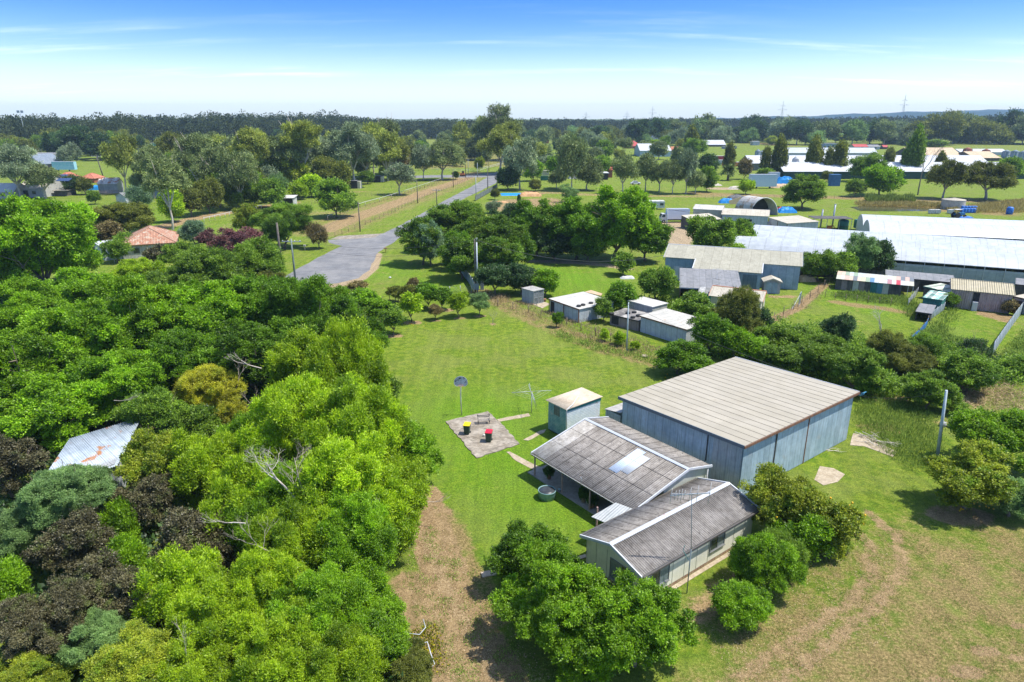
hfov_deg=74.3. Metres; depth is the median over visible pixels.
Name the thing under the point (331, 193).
tree
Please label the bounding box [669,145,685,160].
tree
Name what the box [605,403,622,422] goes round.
lean to
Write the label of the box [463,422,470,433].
wheelie bin
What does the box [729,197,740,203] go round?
board
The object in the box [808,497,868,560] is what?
tree
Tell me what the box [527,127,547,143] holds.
tree
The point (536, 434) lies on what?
path
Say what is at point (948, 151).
poultry shed
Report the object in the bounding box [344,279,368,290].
shrub
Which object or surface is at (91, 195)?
tree
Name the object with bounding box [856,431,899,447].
branch pile
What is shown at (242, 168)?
gum tree
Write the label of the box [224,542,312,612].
tree
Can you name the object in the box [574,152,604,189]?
gum tree
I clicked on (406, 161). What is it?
tree
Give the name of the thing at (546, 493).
cut down tank
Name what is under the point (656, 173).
gum tree
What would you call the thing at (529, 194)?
earth mound
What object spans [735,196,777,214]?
hoop tent
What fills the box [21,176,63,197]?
farm shed
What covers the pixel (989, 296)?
farm shed
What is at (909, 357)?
shrub
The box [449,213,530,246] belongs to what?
tree
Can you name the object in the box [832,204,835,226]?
flue pipe
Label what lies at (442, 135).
tree
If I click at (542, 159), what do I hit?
tree
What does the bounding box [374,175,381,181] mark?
horse shelter
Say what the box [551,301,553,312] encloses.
doorway
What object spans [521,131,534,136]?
tree
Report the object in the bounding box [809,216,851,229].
frame shelter
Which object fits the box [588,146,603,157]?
tree
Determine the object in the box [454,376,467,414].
basketball hoop
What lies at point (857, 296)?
fence
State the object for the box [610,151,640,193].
gum tree
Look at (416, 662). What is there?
shrub
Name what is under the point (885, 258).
tree
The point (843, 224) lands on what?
water tank
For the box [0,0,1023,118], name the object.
sky
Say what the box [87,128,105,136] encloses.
tree
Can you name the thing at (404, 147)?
tree
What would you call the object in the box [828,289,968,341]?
weeds
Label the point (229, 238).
shrub
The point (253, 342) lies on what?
tree
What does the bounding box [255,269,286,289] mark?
shrub
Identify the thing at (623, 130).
tree
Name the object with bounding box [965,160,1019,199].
gum tree
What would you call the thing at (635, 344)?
tree
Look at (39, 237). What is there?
tree
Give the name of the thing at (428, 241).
tree
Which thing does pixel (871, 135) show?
tree
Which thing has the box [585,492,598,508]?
potted plant
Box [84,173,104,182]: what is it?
house
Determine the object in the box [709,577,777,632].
tree
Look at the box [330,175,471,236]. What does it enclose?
fence
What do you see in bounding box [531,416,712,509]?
verandah hall
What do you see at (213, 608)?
shrub
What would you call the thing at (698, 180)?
gum tree
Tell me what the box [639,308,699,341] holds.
farm shed
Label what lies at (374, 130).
gum tree
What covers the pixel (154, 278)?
shrub
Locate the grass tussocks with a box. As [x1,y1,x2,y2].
[683,469,1023,681]
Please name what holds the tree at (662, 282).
on the ground at (500, 357)
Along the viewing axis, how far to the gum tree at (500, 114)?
445.11 m
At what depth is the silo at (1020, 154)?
433.56 m
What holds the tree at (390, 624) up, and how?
on the ground at (500, 357)
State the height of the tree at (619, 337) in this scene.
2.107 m
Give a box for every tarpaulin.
[500,193,519,195]
[718,198,731,202]
[777,176,791,183]
[778,206,796,212]
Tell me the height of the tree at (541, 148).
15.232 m
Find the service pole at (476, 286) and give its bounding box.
[474,238,478,291]
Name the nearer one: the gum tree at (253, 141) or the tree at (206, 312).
the tree at (206, 312)
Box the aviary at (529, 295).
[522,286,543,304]
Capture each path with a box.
[497,413,529,421]
[507,451,539,469]
[523,429,545,440]
[671,551,729,588]
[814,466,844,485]
[850,433,893,456]
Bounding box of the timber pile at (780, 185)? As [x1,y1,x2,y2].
[771,183,785,187]
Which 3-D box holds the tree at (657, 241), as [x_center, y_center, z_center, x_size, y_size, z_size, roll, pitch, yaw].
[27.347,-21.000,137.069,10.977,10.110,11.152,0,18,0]
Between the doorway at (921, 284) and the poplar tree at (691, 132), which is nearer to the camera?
the doorway at (921, 284)
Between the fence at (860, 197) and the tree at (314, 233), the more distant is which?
the fence at (860, 197)
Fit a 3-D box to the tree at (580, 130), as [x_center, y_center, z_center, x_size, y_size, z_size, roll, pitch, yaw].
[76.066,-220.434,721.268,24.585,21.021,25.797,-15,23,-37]
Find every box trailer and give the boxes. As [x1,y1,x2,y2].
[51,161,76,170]
[749,174,777,188]
[768,172,780,176]
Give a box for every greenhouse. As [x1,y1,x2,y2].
[787,148,876,154]
[855,214,1023,239]
[955,149,1004,154]
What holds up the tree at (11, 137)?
on the ground at (500, 357)
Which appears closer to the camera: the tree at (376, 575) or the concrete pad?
the tree at (376, 575)
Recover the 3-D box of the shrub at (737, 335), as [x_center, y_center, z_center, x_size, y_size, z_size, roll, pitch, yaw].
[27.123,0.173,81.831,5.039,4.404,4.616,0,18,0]
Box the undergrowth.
[0,277,408,681]
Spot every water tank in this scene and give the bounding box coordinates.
[837,219,848,229]
[940,198,966,209]
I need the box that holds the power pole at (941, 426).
[936,390,947,455]
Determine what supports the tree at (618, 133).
on the ground at (500, 357)
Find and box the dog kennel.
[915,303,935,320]
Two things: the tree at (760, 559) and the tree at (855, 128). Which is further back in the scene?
the tree at (855, 128)
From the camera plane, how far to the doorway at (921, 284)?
113.86 m
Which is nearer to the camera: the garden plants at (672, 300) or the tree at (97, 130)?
the garden plants at (672, 300)
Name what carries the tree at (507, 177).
on the ground at (500, 357)
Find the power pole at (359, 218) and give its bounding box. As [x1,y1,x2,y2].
[358,202,360,231]
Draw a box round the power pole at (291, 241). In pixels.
[282,239,300,277]
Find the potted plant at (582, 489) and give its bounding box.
[578,486,587,502]
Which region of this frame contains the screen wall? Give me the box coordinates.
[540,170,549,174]
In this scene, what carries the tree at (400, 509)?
on the ground at (500, 357)
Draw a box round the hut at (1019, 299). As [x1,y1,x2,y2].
[1013,294,1023,313]
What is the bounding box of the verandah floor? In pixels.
[528,464,615,514]
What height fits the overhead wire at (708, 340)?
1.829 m
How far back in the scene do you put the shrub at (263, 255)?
110.48 m
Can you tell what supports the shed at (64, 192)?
on the ground at (500, 357)
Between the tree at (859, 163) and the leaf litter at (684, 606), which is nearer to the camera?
the leaf litter at (684, 606)
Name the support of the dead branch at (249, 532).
attached to the tree at (268, 571)
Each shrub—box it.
[0,643,79,681]
[90,200,156,231]
[92,564,164,628]
[93,219,126,240]
[105,256,166,285]
[121,622,170,642]
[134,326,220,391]
[140,242,165,260]
[144,265,180,286]
[151,634,236,681]
[156,240,194,267]
[161,561,265,662]
[163,243,245,292]
[166,402,221,441]
[171,363,247,409]
[176,219,205,243]
[194,227,216,247]
[206,226,263,254]
[214,396,249,424]
[229,235,287,278]
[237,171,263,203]
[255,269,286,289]
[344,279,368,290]
[357,170,374,183]
[378,166,384,175]
[383,636,434,681]
[395,284,415,298]
[451,171,459,177]
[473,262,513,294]
[482,517,584,582]
[484,200,502,210]
[490,188,499,197]
[506,262,537,293]
[528,178,541,190]
[558,183,578,198]
[568,239,606,260]
[670,299,695,315]
[675,289,714,314]
[718,323,754,356]
[734,336,769,359]
[751,323,792,345]
[759,343,812,372]
[762,524,811,568]
[779,323,815,345]
[795,333,852,372]
[820,346,887,388]
[821,170,833,180]
[833,250,860,277]
[852,367,897,396]
[865,328,910,369]
[883,342,940,375]
[899,368,961,407]
[907,332,948,359]
[925,139,949,146]
[935,346,1010,392]
[939,392,970,412]
[942,291,962,306]
[998,354,1023,374]
[1000,299,1020,314]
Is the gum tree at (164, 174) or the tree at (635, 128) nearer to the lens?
the gum tree at (164, 174)
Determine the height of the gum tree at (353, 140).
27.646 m
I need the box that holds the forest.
[0,109,1003,151]
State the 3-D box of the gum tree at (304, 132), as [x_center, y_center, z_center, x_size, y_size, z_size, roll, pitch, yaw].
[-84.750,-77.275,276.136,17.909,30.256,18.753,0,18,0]
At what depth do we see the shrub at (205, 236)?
149.66 m
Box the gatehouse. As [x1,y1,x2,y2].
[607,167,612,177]
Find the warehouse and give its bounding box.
[634,143,671,156]
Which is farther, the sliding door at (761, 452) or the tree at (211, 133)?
the tree at (211, 133)
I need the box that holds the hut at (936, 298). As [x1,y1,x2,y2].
[922,290,948,309]
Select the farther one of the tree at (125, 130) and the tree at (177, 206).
the tree at (125, 130)
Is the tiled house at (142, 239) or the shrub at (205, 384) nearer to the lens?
the shrub at (205, 384)
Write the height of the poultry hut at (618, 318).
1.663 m
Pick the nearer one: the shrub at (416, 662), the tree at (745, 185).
the shrub at (416, 662)
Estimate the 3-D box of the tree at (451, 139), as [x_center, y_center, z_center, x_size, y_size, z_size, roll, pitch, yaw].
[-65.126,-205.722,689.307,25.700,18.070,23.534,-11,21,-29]
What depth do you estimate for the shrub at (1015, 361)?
75.81 m
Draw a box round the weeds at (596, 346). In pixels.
[550,329,655,363]
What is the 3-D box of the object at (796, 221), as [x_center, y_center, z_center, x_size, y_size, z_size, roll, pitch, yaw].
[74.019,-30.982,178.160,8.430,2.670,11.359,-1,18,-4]
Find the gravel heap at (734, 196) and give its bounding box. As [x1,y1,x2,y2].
[727,194,743,198]
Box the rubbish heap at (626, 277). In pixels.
[620,276,634,278]
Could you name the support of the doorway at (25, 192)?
in the farm shed at (33, 191)
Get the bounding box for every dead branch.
[114,393,139,400]
[171,618,189,663]
[200,513,245,523]
[224,353,260,368]
[225,517,278,551]
[244,440,295,497]
[277,443,313,494]
[410,619,434,666]
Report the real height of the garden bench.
0.855 m
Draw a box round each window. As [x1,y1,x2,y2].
[133,248,139,253]
[554,405,559,416]
[608,557,634,587]
[650,564,669,585]
[709,532,725,552]
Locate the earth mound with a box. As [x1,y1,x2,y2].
[520,192,541,196]
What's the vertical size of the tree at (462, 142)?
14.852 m
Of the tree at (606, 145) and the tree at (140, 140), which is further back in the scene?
the tree at (140, 140)
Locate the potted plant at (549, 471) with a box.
[542,466,554,479]
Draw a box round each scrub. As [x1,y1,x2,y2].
[690,314,1023,400]
[905,324,1023,356]
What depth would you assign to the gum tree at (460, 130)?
476.68 m
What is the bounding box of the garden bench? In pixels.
[477,414,490,424]
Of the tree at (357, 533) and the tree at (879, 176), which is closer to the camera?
the tree at (357, 533)
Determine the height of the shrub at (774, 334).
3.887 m
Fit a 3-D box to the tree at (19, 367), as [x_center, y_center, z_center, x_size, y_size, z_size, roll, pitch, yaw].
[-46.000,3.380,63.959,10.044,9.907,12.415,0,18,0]
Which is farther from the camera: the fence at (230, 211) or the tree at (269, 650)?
the fence at (230, 211)
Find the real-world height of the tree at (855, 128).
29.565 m
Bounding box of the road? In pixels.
[285,167,524,283]
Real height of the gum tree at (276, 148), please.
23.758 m
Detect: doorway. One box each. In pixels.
[23,190,28,197]
[282,199,292,203]
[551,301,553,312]
[611,316,618,324]
[919,281,937,289]
[970,292,979,308]
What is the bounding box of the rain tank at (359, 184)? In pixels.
[357,181,361,188]
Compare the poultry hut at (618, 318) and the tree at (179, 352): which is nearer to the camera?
the tree at (179, 352)
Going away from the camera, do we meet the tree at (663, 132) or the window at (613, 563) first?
the window at (613, 563)
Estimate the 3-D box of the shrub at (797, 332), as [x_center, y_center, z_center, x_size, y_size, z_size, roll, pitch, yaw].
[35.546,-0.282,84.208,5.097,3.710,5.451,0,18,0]
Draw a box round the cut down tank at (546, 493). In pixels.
[538,485,555,501]
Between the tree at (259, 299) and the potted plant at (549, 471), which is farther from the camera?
the tree at (259, 299)
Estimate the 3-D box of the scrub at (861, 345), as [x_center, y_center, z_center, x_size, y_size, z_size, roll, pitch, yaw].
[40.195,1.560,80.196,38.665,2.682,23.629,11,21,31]
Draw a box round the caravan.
[650,200,664,208]
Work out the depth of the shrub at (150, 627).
36.31 m
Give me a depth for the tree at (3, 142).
492.52 m
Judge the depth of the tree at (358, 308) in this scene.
93.17 m
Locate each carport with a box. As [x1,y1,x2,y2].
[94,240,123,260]
[679,268,741,297]
[681,213,720,228]
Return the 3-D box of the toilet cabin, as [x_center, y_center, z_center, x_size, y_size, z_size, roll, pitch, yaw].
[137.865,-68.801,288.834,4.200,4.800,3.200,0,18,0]
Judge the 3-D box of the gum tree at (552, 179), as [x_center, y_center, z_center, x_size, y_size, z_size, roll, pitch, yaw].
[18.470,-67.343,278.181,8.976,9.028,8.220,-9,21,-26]
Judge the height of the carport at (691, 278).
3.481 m
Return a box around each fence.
[203,203,270,222]
[328,178,440,215]
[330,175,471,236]
[461,270,474,291]
[475,184,497,200]
[497,299,625,347]
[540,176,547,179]
[713,195,1015,201]
[773,276,832,318]
[799,265,884,277]
[825,291,891,305]
[908,287,918,303]
[911,316,928,336]
[929,302,945,318]
[993,302,1023,352]
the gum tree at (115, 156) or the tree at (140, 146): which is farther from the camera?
the tree at (140, 146)
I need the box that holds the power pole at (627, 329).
[626,302,628,351]
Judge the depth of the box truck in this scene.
187.75 m
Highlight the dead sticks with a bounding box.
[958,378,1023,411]
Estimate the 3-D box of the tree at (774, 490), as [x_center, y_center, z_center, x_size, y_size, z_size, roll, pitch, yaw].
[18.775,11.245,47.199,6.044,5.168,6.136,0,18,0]
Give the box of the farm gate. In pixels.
[792,291,801,308]
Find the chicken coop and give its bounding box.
[835,271,913,295]
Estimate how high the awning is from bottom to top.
2.280 m
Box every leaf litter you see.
[406,497,888,681]
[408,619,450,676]
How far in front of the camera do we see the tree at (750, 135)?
754.37 m
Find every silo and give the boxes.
[792,156,798,161]
[1001,150,1010,158]
[1010,150,1019,157]
[1018,151,1023,159]
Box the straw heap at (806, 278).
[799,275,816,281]
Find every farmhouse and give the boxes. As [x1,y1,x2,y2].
[849,144,867,147]
[867,145,880,149]
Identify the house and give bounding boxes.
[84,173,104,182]
[122,225,178,258]
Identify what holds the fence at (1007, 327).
on the ground at (500, 357)
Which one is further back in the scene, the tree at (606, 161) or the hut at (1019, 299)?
the tree at (606, 161)
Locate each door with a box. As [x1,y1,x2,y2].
[534,290,543,303]
[674,266,682,280]
[710,438,742,488]
[739,435,775,493]
[742,274,757,288]
[766,282,771,292]
[770,267,797,288]
[771,283,777,292]
[774,419,808,470]
[804,398,852,461]
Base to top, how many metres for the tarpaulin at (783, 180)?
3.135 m
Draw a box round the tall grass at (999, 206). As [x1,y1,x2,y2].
[854,198,1023,212]
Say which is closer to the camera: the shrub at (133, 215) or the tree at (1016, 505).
the tree at (1016, 505)
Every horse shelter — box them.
[282,195,296,203]
[349,180,357,188]
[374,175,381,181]
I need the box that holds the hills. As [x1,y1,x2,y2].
[691,109,1023,119]
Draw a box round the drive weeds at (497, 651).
[401,527,555,681]
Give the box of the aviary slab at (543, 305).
[535,302,548,307]
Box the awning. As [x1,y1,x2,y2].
[591,503,631,525]
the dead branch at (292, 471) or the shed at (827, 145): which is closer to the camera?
the dead branch at (292, 471)
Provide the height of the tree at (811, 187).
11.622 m
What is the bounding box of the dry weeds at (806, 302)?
[776,282,831,321]
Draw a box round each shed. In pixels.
[0,183,24,198]
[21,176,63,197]
[31,153,61,166]
[36,152,55,154]
[49,419,139,515]
[52,189,76,195]
[97,177,123,193]
[115,192,129,202]
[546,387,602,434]
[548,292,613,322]
[618,356,865,493]
[628,297,667,312]
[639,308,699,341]
[663,244,802,289]
[693,204,724,218]
[706,140,725,146]
[721,208,769,224]
[735,225,1023,284]
[742,155,987,170]
[750,141,759,144]
[761,275,782,293]
[770,162,1023,178]
[821,143,837,147]
[885,269,953,290]
[895,147,960,154]
[948,278,1015,313]
[959,151,1000,160]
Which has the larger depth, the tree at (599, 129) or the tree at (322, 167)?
the tree at (599, 129)
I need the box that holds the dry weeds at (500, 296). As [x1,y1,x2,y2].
[488,289,660,355]
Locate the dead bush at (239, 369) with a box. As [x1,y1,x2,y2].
[234,357,250,388]
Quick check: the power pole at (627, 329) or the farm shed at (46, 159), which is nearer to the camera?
the power pole at (627, 329)
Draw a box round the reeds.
[863,192,916,201]
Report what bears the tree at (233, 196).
on the ground at (500, 357)
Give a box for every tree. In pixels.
[0,133,15,138]
[0,135,18,145]
[0,138,20,150]
[0,141,43,195]
[0,190,102,301]
[0,275,73,335]
[0,324,80,399]
[0,372,105,451]
[0,388,44,443]
[0,433,49,499]
[0,506,68,567]
[0,551,35,621]
[0,573,96,663]
[13,297,142,373]
[14,459,118,530]
[17,137,37,150]
[20,503,118,574]
[21,163,58,198]
[29,133,44,151]
[38,127,56,134]
[39,131,57,151]
[43,266,114,304]
[48,124,90,159]
[50,605,132,669]
[53,142,82,160]
[58,347,169,426]
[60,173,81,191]
[65,245,106,273]
[70,546,138,617]
[73,176,93,194]
[78,617,180,681]
[79,464,118,512]
[81,130,111,160]
[81,272,205,349]
[85,190,102,202]
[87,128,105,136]
[93,495,141,540]
[97,231,135,262]
[98,130,137,190]
[101,528,150,568]
[105,130,117,135]
[108,384,187,434]
[108,471,183,526]
[111,427,186,483]
[113,128,130,135]
[123,184,153,205]
[126,171,145,186]
[126,540,221,638]
[127,133,149,151]
[128,142,170,198]
[130,135,145,147]
[139,152,191,229]
[146,274,250,340]
[146,502,230,568]
[153,130,191,153]
[154,189,187,221]
[159,425,253,509]
[170,130,213,181]
[171,168,191,191]
[177,184,205,216]
[185,166,204,182]
[190,144,227,205]
[192,175,225,212]
[196,318,287,394]
[197,449,286,557]
[202,130,226,143]
[207,170,229,207]
[210,133,227,147]
[212,410,292,461]
[213,147,258,204]
[217,134,234,151]
[217,489,280,560]
[218,272,303,333]
[220,543,245,576]
[222,184,244,206]
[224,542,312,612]
[226,138,234,155]
[227,592,337,681]
[230,202,263,229]
[231,125,271,162]
[231,456,305,510]
[234,370,337,462]
[243,493,332,571]
[246,201,314,248]
[250,273,357,334]
[255,168,264,178]
[257,161,277,169]
[257,176,287,204]
[260,164,278,176]
[261,130,308,184]
[261,323,344,386]
[263,559,375,641]
[268,172,289,192]
[271,129,285,137]
[272,150,312,182]
[278,114,323,163]
[284,429,407,518]
[287,182,308,199]
[293,172,322,196]
[293,617,391,681]
[301,370,413,465]
[302,221,328,248]
[302,312,393,398]
[306,136,330,164]
[308,154,341,180]
[311,176,359,216]
[313,483,401,576]
[317,310,391,360]
[323,120,381,179]
[323,130,344,162]
[331,160,352,185]
[344,299,365,314]
[344,556,401,608]
[348,160,370,172]
[350,286,387,313]
[351,141,379,180]
[359,117,387,177]
[360,596,412,662]
[363,299,392,319]
[371,151,410,166]
[372,129,403,180]
[376,112,399,136]
[376,374,403,415]
[376,463,422,560]
[377,305,410,334]
[378,137,411,165]
[378,418,445,476]
[380,448,432,515]
[381,161,415,194]
[385,285,399,301]
[393,215,446,264]
[396,290,424,321]
[397,152,410,164]
[400,135,414,145]
[405,276,418,285]
[409,129,426,141]
[409,142,433,180]
[409,145,414,156]
[413,140,428,146]
[413,219,445,265]
[414,281,437,308]
[419,138,466,179]
[423,198,486,240]
[428,303,443,319]
[430,285,452,308]
[435,234,479,278]
[436,131,450,141]
[439,131,454,142]
[442,229,470,244]
[445,291,469,317]
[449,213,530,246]
[452,119,473,142]
[459,139,471,158]
[465,133,485,157]
[467,235,525,269]
[467,291,490,315]
[468,148,480,159]
[469,113,492,137]
[474,120,521,168]
[474,155,484,168]
[481,150,492,164]
[482,102,523,155]
[487,202,518,221]
[487,535,613,660]
[495,166,522,189]
[501,134,538,189]
[509,232,537,263]
[510,198,556,255]
[518,125,527,137]
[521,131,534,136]
[522,157,544,178]
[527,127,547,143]
[530,267,559,296]
[531,140,548,155]
[534,124,555,141]
[536,226,573,260]
[538,614,620,681]
[539,154,553,165]
[540,142,552,156]
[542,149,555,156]
[544,195,608,259]
[545,154,558,172]
[546,169,567,187]
[550,126,560,140]
[551,137,558,149]
[551,311,564,324]
[552,126,589,185]
[554,135,572,150]
[567,125,577,130]
[574,127,591,136]
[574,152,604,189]
[577,567,701,676]
[578,128,594,144]
[587,184,661,256]
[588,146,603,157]
[589,125,612,135]
[590,134,607,144]
[593,154,611,170]
[593,296,613,321]
[596,139,614,155]
[599,132,615,147]
[599,327,609,339]
[603,280,641,308]
[606,129,617,148]
[610,127,624,138]
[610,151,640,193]
[610,250,636,275]
[612,330,628,344]
[613,148,625,158]
[615,137,633,150]
[621,128,635,140]
[624,117,650,138]
[625,215,675,260]
[629,340,640,349]
[635,132,653,142]
[635,151,657,190]
[636,264,681,299]
[647,159,669,191]
[648,116,674,139]
[649,140,669,159]
[650,338,709,373]
[659,129,673,135]
[659,135,670,147]
[661,157,687,193]
[668,117,688,130]
[668,126,687,145]
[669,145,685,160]
[675,138,683,146]
[675,147,699,193]
[681,353,714,368]
[682,136,710,154]
[683,123,700,152]
[685,170,706,193]
[685,214,745,247]
[686,311,736,355]
[687,123,700,136]
[692,112,726,139]
[694,118,712,139]
[697,152,721,170]
[700,165,720,191]
[708,285,765,331]
[709,124,736,143]
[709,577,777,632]
[720,164,737,180]
[722,141,736,171]
[725,530,809,594]
[732,126,744,142]
[732,217,757,236]
[736,126,759,142]
[737,157,753,177]
[737,178,756,193]
[738,462,829,525]
[739,113,769,140]
[756,168,775,173]
[756,306,775,325]
[758,145,772,168]
[764,115,797,141]
[764,135,777,143]
[764,507,837,563]
[771,132,789,173]
[780,172,827,208]
[783,117,814,144]
[794,128,816,144]
[800,248,844,280]
[802,129,826,143]
[804,133,825,162]
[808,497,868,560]
[813,118,842,139]
[818,311,858,343]
[823,146,835,165]
[828,133,842,142]
[833,139,849,166]
[836,134,854,140]
[840,117,869,143]
[842,230,882,269]
[844,177,868,196]
[846,150,889,180]
[860,115,891,143]
[860,162,907,194]
[868,304,883,331]
[870,237,898,273]
[872,118,897,144]
[881,116,910,144]
[883,146,897,161]
[897,128,926,145]
[899,145,912,165]
[902,119,934,140]
[905,122,927,166]
[916,437,1021,509]
[917,144,942,194]
[923,108,970,140]
[925,157,970,198]
[930,129,948,138]
[934,150,948,161]
[942,121,974,143]
[945,406,1023,473]
[946,111,985,142]
[954,333,1000,359]
[963,115,995,143]
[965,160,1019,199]
[980,121,1017,144]
[991,107,1023,139]
[996,475,1023,518]
[998,155,1023,178]
[1010,114,1023,136]
[1013,133,1023,143]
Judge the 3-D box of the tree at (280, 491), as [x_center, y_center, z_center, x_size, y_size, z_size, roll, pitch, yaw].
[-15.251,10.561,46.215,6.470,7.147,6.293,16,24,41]
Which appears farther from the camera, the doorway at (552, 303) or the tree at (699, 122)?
the tree at (699, 122)
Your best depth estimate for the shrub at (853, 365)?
70.05 m
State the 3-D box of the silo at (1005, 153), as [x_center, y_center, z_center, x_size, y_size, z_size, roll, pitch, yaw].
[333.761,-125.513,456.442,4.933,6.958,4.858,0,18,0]
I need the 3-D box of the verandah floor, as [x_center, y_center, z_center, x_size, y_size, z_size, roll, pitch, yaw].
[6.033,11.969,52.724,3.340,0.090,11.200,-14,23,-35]
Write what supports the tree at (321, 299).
on the ground at (500, 357)
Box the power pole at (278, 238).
[276,223,280,263]
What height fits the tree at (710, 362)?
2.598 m
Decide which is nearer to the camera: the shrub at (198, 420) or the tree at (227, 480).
the tree at (227, 480)
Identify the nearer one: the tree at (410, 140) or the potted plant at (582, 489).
the potted plant at (582, 489)
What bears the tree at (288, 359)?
on the ground at (500, 357)
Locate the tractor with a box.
[951,209,966,217]
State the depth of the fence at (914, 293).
108.60 m
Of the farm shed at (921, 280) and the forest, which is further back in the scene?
the forest
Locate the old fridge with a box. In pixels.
[971,301,977,310]
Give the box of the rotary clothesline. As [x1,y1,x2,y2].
[512,383,550,411]
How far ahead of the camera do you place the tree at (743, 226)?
140.60 m
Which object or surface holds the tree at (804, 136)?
on the ground at (500, 357)
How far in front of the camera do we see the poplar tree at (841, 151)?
323.55 m
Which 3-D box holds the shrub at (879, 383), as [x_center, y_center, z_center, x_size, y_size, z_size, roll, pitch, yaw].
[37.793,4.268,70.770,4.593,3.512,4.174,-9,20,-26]
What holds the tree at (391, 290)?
on the ground at (500, 357)
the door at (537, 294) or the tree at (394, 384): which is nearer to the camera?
the tree at (394, 384)
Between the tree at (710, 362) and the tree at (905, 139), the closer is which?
the tree at (710, 362)
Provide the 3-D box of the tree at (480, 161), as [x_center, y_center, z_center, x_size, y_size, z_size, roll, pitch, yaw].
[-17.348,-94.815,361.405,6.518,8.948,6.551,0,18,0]
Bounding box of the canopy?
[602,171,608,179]
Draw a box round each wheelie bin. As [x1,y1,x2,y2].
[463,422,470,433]
[485,429,492,441]
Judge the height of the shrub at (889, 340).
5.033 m
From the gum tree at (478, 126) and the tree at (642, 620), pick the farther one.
the gum tree at (478, 126)
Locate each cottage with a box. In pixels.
[579,477,759,588]
[708,285,767,309]
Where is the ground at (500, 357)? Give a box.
[0,119,1023,681]
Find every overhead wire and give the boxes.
[287,242,470,255]
[301,240,470,248]
[478,240,662,261]
[629,304,793,372]
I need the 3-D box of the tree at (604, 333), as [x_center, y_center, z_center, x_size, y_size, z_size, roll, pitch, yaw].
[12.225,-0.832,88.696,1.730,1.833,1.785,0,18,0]
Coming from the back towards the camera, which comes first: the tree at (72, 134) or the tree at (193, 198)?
the tree at (72, 134)
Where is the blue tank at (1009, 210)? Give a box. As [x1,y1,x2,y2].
[1006,207,1013,214]
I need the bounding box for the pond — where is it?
[851,206,933,210]
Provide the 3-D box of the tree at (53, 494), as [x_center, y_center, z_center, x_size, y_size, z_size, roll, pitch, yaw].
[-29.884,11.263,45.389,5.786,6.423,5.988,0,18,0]
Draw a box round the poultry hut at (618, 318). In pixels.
[609,308,646,330]
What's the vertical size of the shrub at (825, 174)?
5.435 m
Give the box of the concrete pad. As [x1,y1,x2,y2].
[445,411,518,457]
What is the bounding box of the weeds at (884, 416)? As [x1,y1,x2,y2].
[849,394,949,472]
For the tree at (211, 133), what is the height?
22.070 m
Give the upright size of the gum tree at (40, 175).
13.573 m
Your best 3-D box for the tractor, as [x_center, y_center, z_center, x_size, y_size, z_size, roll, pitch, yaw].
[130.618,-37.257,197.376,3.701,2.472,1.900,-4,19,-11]
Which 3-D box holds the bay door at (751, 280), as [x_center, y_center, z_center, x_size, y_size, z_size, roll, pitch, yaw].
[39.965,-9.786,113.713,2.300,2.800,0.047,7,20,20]
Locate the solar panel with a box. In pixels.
[56,178,71,180]
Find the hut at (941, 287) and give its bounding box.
[922,283,950,296]
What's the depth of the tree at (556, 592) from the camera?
35.92 m
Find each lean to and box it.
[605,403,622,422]
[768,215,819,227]
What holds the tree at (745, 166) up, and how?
on the ground at (500, 357)
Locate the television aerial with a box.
[670,483,711,593]
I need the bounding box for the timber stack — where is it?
[586,290,601,295]
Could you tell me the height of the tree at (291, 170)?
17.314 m
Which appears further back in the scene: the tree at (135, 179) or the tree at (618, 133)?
the tree at (618, 133)
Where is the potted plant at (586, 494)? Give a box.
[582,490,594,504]
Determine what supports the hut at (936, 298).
on the ground at (500, 357)
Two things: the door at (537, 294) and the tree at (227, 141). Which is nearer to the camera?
the door at (537, 294)
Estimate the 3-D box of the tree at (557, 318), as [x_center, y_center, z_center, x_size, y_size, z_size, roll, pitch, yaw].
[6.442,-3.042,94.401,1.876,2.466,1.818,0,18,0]
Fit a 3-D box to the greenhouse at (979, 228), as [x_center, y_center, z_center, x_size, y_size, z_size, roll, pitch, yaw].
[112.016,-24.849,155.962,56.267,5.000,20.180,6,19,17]
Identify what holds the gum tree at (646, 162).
on the ground at (500, 357)
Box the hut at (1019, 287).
[1013,278,1023,297]
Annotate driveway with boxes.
[332,233,382,238]
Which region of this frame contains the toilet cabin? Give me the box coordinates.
[828,174,840,185]
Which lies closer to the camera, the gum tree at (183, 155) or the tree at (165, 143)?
the gum tree at (183, 155)
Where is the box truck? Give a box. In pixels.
[659,208,689,222]
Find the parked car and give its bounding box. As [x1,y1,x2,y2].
[630,181,640,184]
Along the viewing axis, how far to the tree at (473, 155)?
455.86 m
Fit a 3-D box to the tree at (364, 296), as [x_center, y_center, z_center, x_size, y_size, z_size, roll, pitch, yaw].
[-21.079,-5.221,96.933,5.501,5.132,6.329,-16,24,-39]
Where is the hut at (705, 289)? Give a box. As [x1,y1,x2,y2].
[698,287,711,300]
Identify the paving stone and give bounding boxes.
[481,570,491,577]
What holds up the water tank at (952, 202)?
on the ground at (500, 357)
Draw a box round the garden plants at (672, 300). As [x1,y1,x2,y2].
[593,293,680,311]
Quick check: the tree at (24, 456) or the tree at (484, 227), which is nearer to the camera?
the tree at (24, 456)
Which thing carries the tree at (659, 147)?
on the ground at (500, 357)
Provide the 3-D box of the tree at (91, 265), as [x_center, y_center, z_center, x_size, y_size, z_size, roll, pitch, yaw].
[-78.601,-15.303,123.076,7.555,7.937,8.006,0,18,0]

